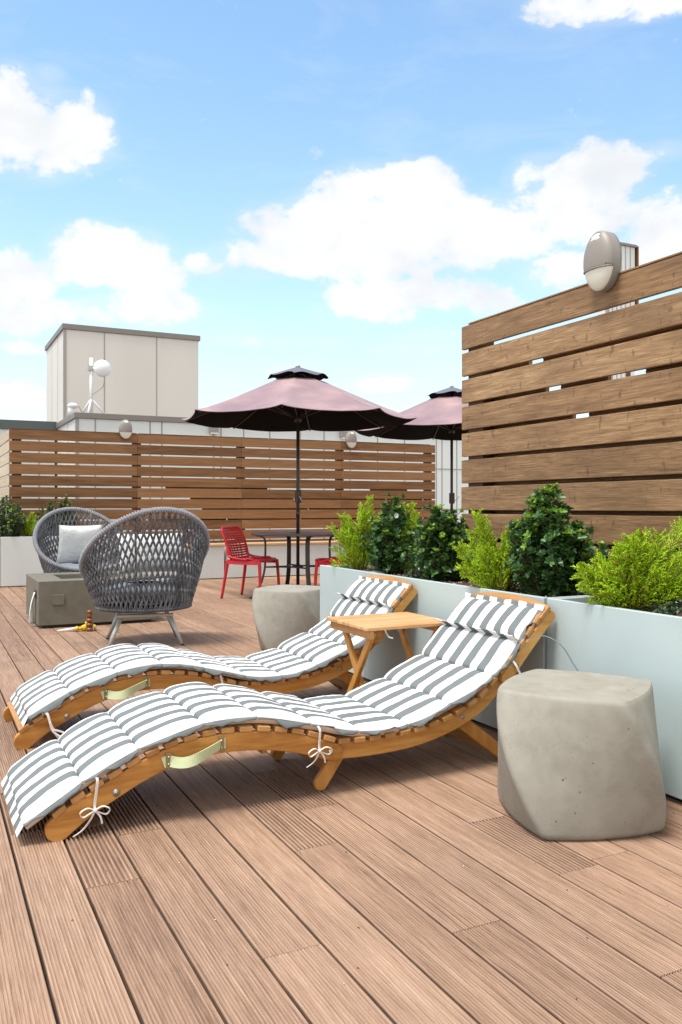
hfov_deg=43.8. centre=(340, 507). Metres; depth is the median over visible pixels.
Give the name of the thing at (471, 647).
striped cushion
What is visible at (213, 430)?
wall light
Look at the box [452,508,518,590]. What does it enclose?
feathery conifer
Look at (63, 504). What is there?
leafy shrub
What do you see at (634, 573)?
feathery conifer
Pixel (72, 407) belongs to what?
roof sensor
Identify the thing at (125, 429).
oval lamp
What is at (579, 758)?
concrete stool
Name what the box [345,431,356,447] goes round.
oval lamp
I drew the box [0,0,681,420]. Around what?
sky
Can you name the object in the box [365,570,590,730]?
planter box
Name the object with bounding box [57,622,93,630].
gas key
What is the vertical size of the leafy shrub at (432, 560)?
0.488 m
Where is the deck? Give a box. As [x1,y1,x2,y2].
[0,574,681,1023]
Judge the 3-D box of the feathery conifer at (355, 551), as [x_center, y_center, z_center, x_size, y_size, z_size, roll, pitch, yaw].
[0.073,0.184,5.490,0.341,0.537,0.207,0,0,-4]
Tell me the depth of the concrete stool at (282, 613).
6.11 m
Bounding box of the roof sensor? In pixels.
[67,403,81,415]
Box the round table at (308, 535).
[249,531,342,598]
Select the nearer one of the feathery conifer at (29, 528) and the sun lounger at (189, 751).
the sun lounger at (189, 751)
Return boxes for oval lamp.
[119,420,131,438]
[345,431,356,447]
[583,231,621,291]
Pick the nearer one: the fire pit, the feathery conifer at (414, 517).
the feathery conifer at (414, 517)
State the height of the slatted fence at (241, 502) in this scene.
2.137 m
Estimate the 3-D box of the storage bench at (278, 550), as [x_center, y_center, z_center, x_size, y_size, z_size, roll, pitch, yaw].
[-0.898,0.791,13.135,1.980,0.497,0.517,0,0,-26]
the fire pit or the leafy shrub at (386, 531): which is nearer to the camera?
the leafy shrub at (386, 531)
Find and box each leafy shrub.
[0,495,27,536]
[34,500,61,535]
[53,495,77,528]
[360,492,416,574]
[400,502,476,581]
[443,517,475,580]
[501,482,596,596]
[588,541,612,591]
[640,596,681,615]
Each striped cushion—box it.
[1,592,577,836]
[10,576,408,738]
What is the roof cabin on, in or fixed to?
on the roof ground
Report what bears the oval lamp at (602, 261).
attached to the slatted fence at (611, 464)
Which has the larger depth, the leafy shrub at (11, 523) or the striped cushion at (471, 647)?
the leafy shrub at (11, 523)
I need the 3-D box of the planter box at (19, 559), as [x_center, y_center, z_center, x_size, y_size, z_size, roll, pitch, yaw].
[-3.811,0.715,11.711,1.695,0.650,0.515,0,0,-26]
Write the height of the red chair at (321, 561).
0.831 m
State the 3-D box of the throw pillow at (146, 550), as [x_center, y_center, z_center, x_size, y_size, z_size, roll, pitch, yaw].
[-1.452,0.350,6.508,0.529,0.317,0.157,0,-18,-30]
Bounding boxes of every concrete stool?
[252,585,319,649]
[496,669,665,840]
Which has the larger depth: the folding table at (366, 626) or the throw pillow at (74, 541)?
the throw pillow at (74, 541)
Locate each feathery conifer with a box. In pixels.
[19,512,38,536]
[326,494,375,569]
[395,501,419,573]
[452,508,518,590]
[569,516,681,611]
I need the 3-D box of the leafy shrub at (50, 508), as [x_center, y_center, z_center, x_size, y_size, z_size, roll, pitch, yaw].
[-4.003,0.179,11.616,0.391,0.550,0.392,0,0,-26]
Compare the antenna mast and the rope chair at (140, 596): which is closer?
the rope chair at (140, 596)
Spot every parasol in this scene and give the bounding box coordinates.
[181,363,416,584]
[355,384,467,527]
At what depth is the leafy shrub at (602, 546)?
3.77 m
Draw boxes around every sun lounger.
[3,575,416,749]
[44,592,554,841]
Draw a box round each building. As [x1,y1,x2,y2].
[0,419,56,531]
[55,412,467,540]
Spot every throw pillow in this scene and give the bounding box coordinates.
[56,525,101,563]
[117,533,183,572]
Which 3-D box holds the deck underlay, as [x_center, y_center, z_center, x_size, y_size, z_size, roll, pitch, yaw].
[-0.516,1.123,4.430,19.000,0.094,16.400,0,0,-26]
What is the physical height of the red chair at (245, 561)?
0.831 m
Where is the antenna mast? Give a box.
[82,358,110,413]
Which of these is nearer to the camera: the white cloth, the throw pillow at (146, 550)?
the throw pillow at (146, 550)
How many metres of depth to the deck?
2.30 m
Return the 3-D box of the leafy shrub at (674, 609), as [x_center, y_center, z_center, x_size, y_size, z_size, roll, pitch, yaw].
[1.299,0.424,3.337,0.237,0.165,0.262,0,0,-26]
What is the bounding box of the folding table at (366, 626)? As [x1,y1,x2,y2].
[326,612,446,693]
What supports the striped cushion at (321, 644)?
on the sun lounger at (335, 673)
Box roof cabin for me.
[597,242,638,379]
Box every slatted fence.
[0,428,434,542]
[461,251,681,587]
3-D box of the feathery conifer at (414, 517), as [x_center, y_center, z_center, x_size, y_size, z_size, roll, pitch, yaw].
[0.405,0.211,5.133,0.168,0.502,0.120,0,0,1]
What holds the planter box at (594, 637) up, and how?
on the deck
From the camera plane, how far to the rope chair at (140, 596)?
6.28 m
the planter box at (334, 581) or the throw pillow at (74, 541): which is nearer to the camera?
the planter box at (334, 581)
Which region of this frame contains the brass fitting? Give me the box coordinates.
[86,610,92,631]
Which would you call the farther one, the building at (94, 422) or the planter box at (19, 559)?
the building at (94, 422)
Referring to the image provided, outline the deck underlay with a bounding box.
[0,702,139,1023]
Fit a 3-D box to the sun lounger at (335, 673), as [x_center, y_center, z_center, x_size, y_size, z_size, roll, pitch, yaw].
[-0.618,0.722,4.349,2.034,0.666,0.608,0,0,-26]
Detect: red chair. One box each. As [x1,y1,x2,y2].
[220,526,279,598]
[314,557,346,585]
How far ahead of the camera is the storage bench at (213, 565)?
12.39 m
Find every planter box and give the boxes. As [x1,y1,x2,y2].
[0,535,118,586]
[320,564,418,680]
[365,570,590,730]
[547,596,681,801]
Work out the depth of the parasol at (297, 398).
9.88 m
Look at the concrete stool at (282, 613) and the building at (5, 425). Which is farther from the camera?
the building at (5, 425)
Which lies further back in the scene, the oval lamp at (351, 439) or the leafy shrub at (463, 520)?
the oval lamp at (351, 439)
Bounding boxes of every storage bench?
[142,543,224,579]
[219,541,345,577]
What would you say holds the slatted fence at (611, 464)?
on the roof ground
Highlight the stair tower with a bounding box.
[45,323,199,422]
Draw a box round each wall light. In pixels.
[209,427,218,433]
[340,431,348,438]
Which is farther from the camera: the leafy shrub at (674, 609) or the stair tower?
the stair tower
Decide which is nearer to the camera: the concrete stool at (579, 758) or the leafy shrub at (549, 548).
the concrete stool at (579, 758)
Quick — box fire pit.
[26,571,155,627]
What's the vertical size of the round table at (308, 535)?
0.753 m
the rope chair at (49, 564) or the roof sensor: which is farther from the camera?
the roof sensor
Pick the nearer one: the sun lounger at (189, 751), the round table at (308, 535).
the sun lounger at (189, 751)
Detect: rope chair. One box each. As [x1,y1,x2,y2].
[32,507,124,572]
[78,507,209,646]
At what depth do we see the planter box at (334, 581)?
5.50 m
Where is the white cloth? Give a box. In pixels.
[29,592,34,623]
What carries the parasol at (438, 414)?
on the deck

